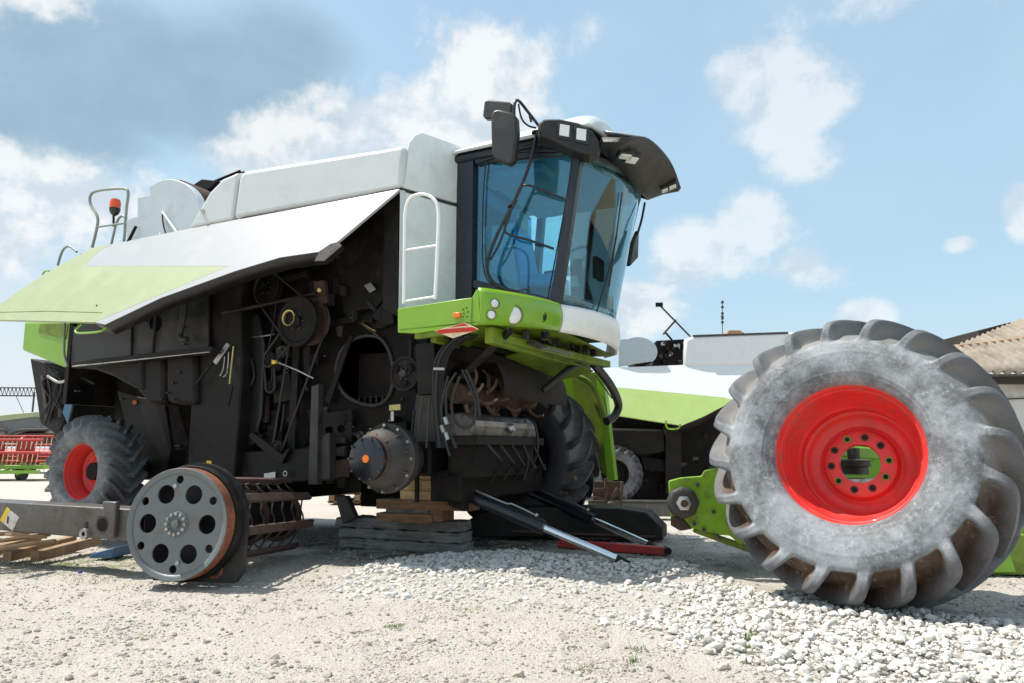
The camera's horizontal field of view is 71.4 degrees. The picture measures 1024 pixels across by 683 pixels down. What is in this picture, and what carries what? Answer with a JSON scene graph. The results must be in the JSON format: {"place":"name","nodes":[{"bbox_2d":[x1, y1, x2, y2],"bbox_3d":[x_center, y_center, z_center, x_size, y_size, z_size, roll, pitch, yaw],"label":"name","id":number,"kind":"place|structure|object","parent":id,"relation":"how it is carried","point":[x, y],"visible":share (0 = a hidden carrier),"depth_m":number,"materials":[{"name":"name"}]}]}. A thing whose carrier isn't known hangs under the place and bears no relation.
{"place":"outdoors","nodes":[
{"label":"outdoors","id":0,"kind":"place"},
{"bbox_2d":[0,469,1023,682],"bbox_3d":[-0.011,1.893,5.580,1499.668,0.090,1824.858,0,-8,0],"label":"ground","id":1,"kind":"structure","parent":0,"point":[322,512],"depth_m":4.48,"materials":[{"name":"beige gravel"}]},
{"bbox_2d":[0,387,35,412],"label":"irrigation boom","id":2,"kind":"object","parent":1,"relation":"on","point":[33,393],"visible":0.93,"depth_m":50.00,"materials":[{"name":"grey metal"}]},
{"bbox_2d":[0,435,54,479],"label":"harvester header","id":3,"kind":"object","parent":1,"relation":"on","point":[24,457],"visible":0.92,"depth_m":23.52,"materials":[{"name":"red paint"}]},
{"bbox_2d":[0,412,55,469],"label":"parked machine","id":4,"kind":"object","parent":1,"relation":"on","point":[29,423],"visible":0.48,"depth_m":29.91,"materials":[{"name":"paint"}]},
{"bbox_2d":[0,531,100,561],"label":"wooden pallet","id":5,"kind":"object","parent":1,"relation":"on","point":[34,547],"visible":0.83,"depth_m":6.72,"materials":[{"name":"brown wood"}]},
{"bbox_2d":[0,499,144,540],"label":"steel beam","id":6,"kind":"structure","parent":5,"relation":"on","point":[107,520],"depth_m":6.26,"materials":[{"name":"grey metal"}]},
{"bbox_2d":[89,545,130,557],"bbox_3d":[-3.929,2.059,7.003,0.281,0.098,0.300,0,-8,0],"label":"blue bracket","id":7,"kind":"object","parent":1,"relation":"on","point":[116,551],"visible":0.8,"depth_m":6.86,"materials":[{"name":"metal"}]},
{"bbox_2d":[126,463,313,582],"bbox_3d":[-2.416,1.526,6.304,0.918,0.916,1.793,-1,-9,10],"label":"threshing drum","id":8,"kind":"object","parent":1,"relation":"on","point":[206,522],"visible":1,"depth_m":5.54,"materials":[{"name":"metal"}]},
{"bbox_2d":[0,99,680,563],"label":"combine harvester","id":9,"kind":"object","parent":1,"relation":"on","point":[388,323],"visible":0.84,"depth_m":7.57,"materials":[{"name":"paint"}]},
{"bbox_2d":[327,493,360,502],"bbox_3d":[-2.887,2.919,13.719,1.100,0.322,0.900,0,-8,0],"label":"wooden pallet","id":10,"kind":"object","parent":1,"relation":"on","point":[355,499],"visible":0.14,"depth_m":13.27,"materials":[{"name":"brown wood"}]},
{"bbox_2d":[339,537,473,552],"bbox_3d":[-1.123,2.121,7.449,1.501,0.131,0.304,-3,-9,22],"label":"timber","id":11,"kind":"object","parent":1,"relation":"on","point":[395,545],"visible":0.79,"depth_m":7.30,"materials":[{"name":"grey wood"}]},
{"bbox_2d":[338,526,472,543],"bbox_3d":[-1.129,2.014,7.454,1.473,0.131,0.303,-3,-9,22],"label":"timber","id":12,"kind":"object","parent":11,"relation":"on","point":[412,535],"visible":0.83,"depth_m":7.30,"materials":[{"name":"grey wood"}]},
{"bbox_2d":[335,515,471,532],"bbox_3d":[-1.157,1.910,7.478,1.509,0.131,0.305,-4,-9,22],"label":"timber","id":13,"kind":"object","parent":12,"relation":"on","point":[450,526],"visible":0.77,"depth_m":7.30,"materials":[{"name":"grey wood"}]},
{"bbox_2d":[376,511,434,522],"bbox_3d":[-1.013,1.754,7.126,0.636,0.096,0.258,-1,-9,5],"label":"timber","id":14,"kind":"object","parent":13,"relation":"on","point":[403,517],"visible":0.64,"depth_m":7.00,"materials":[{"name":"brown wood"}]},
{"bbox_2d":[386,509,429,513],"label":"timber","id":15,"kind":"object","parent":14,"relation":"on","point":[407,511],"visible":0.43,"depth_m":7.05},
{"bbox_2d":[376,498,479,510],"bbox_3d":[-0.829,1.617,7.061,1.004,0.114,0.185,0,-9,3],"label":"timber","id":16,"kind":"object","parent":15,"relation":"on","point":[392,503],"visible":0.73,"depth_m":6.98,"materials":[{"name":"brown wood"}]},
{"bbox_2d":[400,490,430,499],"bbox_3d":[-0.895,1.541,7.158,0.395,0.099,0.262,-1,-9,9],"label":"timber","id":17,"kind":"object","parent":16,"relation":"on","point":[410,495],"visible":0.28,"depth_m":7.04,"materials":[{"name":"brown wood"}]},
{"bbox_2d":[430,510,453,521],"bbox_3d":[-0.696,1.716,7.086,0.141,0.131,0.237,-4,-9,26],"label":"timber","id":18,"kind":"object","parent":13,"relation":"on","point":[440,516],"visible":0.76,"depth_m":6.99,"materials":[{"name":"brown wood"}]},
{"bbox_2d":[34,559,798,682],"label":"scattered stones","id":19,"kind":"object","parent":1,"relation":"on","point":[605,644],"visible":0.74,"depth_m":3.59,"materials":[{"name":"beige stone"}]},
{"bbox_2d":[9,556,861,671],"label":"gravel","id":20,"kind":"structure","parent":1,"relation":"on","point":[634,647],"depth_m":3.89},
{"bbox_2d":[0,529,1023,682],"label":"rubble","id":21,"kind":"object","parent":1,"relation":"on","point":[577,673],"visible":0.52,"depth_m":4.20,"materials":[{"name":"beige gravel"}]},
{"bbox_2d":[467,505,666,539],"bbox_3d":[0.567,2.085,8.244,2.548,0.360,0.485,0,-8,0],"label":"steel skid","id":22,"kind":"object","parent":1,"relation":"on","point":[644,523],"visible":0.75,"depth_m":8.04,"materials":[{"name":"black metal"}]},
{"bbox_2d":[593,478,623,505],"bbox_3d":[1.414,2.262,10.485,0.483,0.497,0.398,0,-8,0],"label":"rusty hitch frame","id":23,"kind":"object","parent":1,"relation":"on","point":[609,492],"visible":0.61,"depth_m":10.64,"materials":[{"name":"metal"}]},
{"bbox_2d":[558,539,671,555],"bbox_3d":[1.047,2.092,7.261,1.243,0.082,0.156,-5,-10,32],"label":"red steel bar","id":24,"kind":"object","parent":1,"relation":"on","point":[639,549],"visible":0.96,"depth_m":7.14,"materials":[{"name":"paint"}]},
{"bbox_2d":[588,499,669,516],"bbox_3d":[1.758,2.492,10.667,1.269,0.231,0.300,0,-8,0],"label":"steel channel","id":25,"kind":"object","parent":1,"relation":"on","point":[659,508],"visible":0.5,"depth_m":10.53,"materials":[{"name":"grey paint"}]},
{"bbox_2d":[319,548,1023,682],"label":"limestone gravel","id":26,"kind":"structure","parent":1,"relation":"on","point":[830,649],"depth_m":4.21,"materials":[{"name":"white gravel"}]},
{"bbox_2d":[591,303,793,499],"bbox_3d":[3.660,1.334,14.888,7.321,4.054,3.199,0,-8,0],"label":"combine harvester","id":27,"kind":"object","parent":1,"relation":"on","point":[676,396],"visible":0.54,"depth_m":14.02,"materials":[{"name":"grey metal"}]},
{"bbox_2d":[721,300,723,333],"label":"radio mast","id":28,"kind":"object","parent":1,"relation":"on","point":[722,313],"visible":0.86,"depth_m":60.94,"materials":[{"name":"grey metal"}]},
{"bbox_2d":[666,446,1023,574],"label":"axle implement","id":29,"kind":"object","parent":1,"relation":"on","point":[695,505],"visible":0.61,"depth_m":5.95,"materials":[{"name":"paint"}]},
{"bbox_2d":[709,319,1023,611],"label":"tractor wheel","id":30,"kind":"object","parent":1,"relation":"on","point":[930,514],"visible":1,"depth_m":4.70,"materials":[{"name":"grey rubber"}]},
{"bbox_2d":[944,318,1023,430],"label":"farm building","id":31,"kind":"structure","parent":1,"relation":"on","point":[997,350],"depth_m":25.30,"materials":[{"name":"paint"}]},
{"bbox_2d":[0,0,1023,447],"label":"sky","id":32,"kind":"structure","parent":0,"point":[832,160],"materials":[{"name":"blue"}]},
{"bbox_2d":[723,330,742,333],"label":"roof","id":33,"kind":"structure","parent":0,"point":[732,331],"depth_m":40.53,"materials":[{"name":"tile"}]},
{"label":"timber","id":34,"kind":"object","parent":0,"visible":0},
{"bbox_2d":[403,479,430,490],"bbox_3d":[-0.913,1.442,7.173,0.448,0.109,0.261,-1,-9,7],"label":"timber","id":35,"kind":"object","parent":34,"relation":"on","point":[424,485],"visible":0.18,"depth_m":7.04,"materials":[{"name":"brown wood"}]},
{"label":"timber","id":36,"kind":"object","parent":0,"visible":0},
{"bbox_2d":[419,476,430,479],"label":"timber","id":37,"kind":"object","parent":36,"relation":"on","point":[424,477],"visible":0.03,"depth_m":7.05,"materials":[{"name":"brown wood"}]}
]}

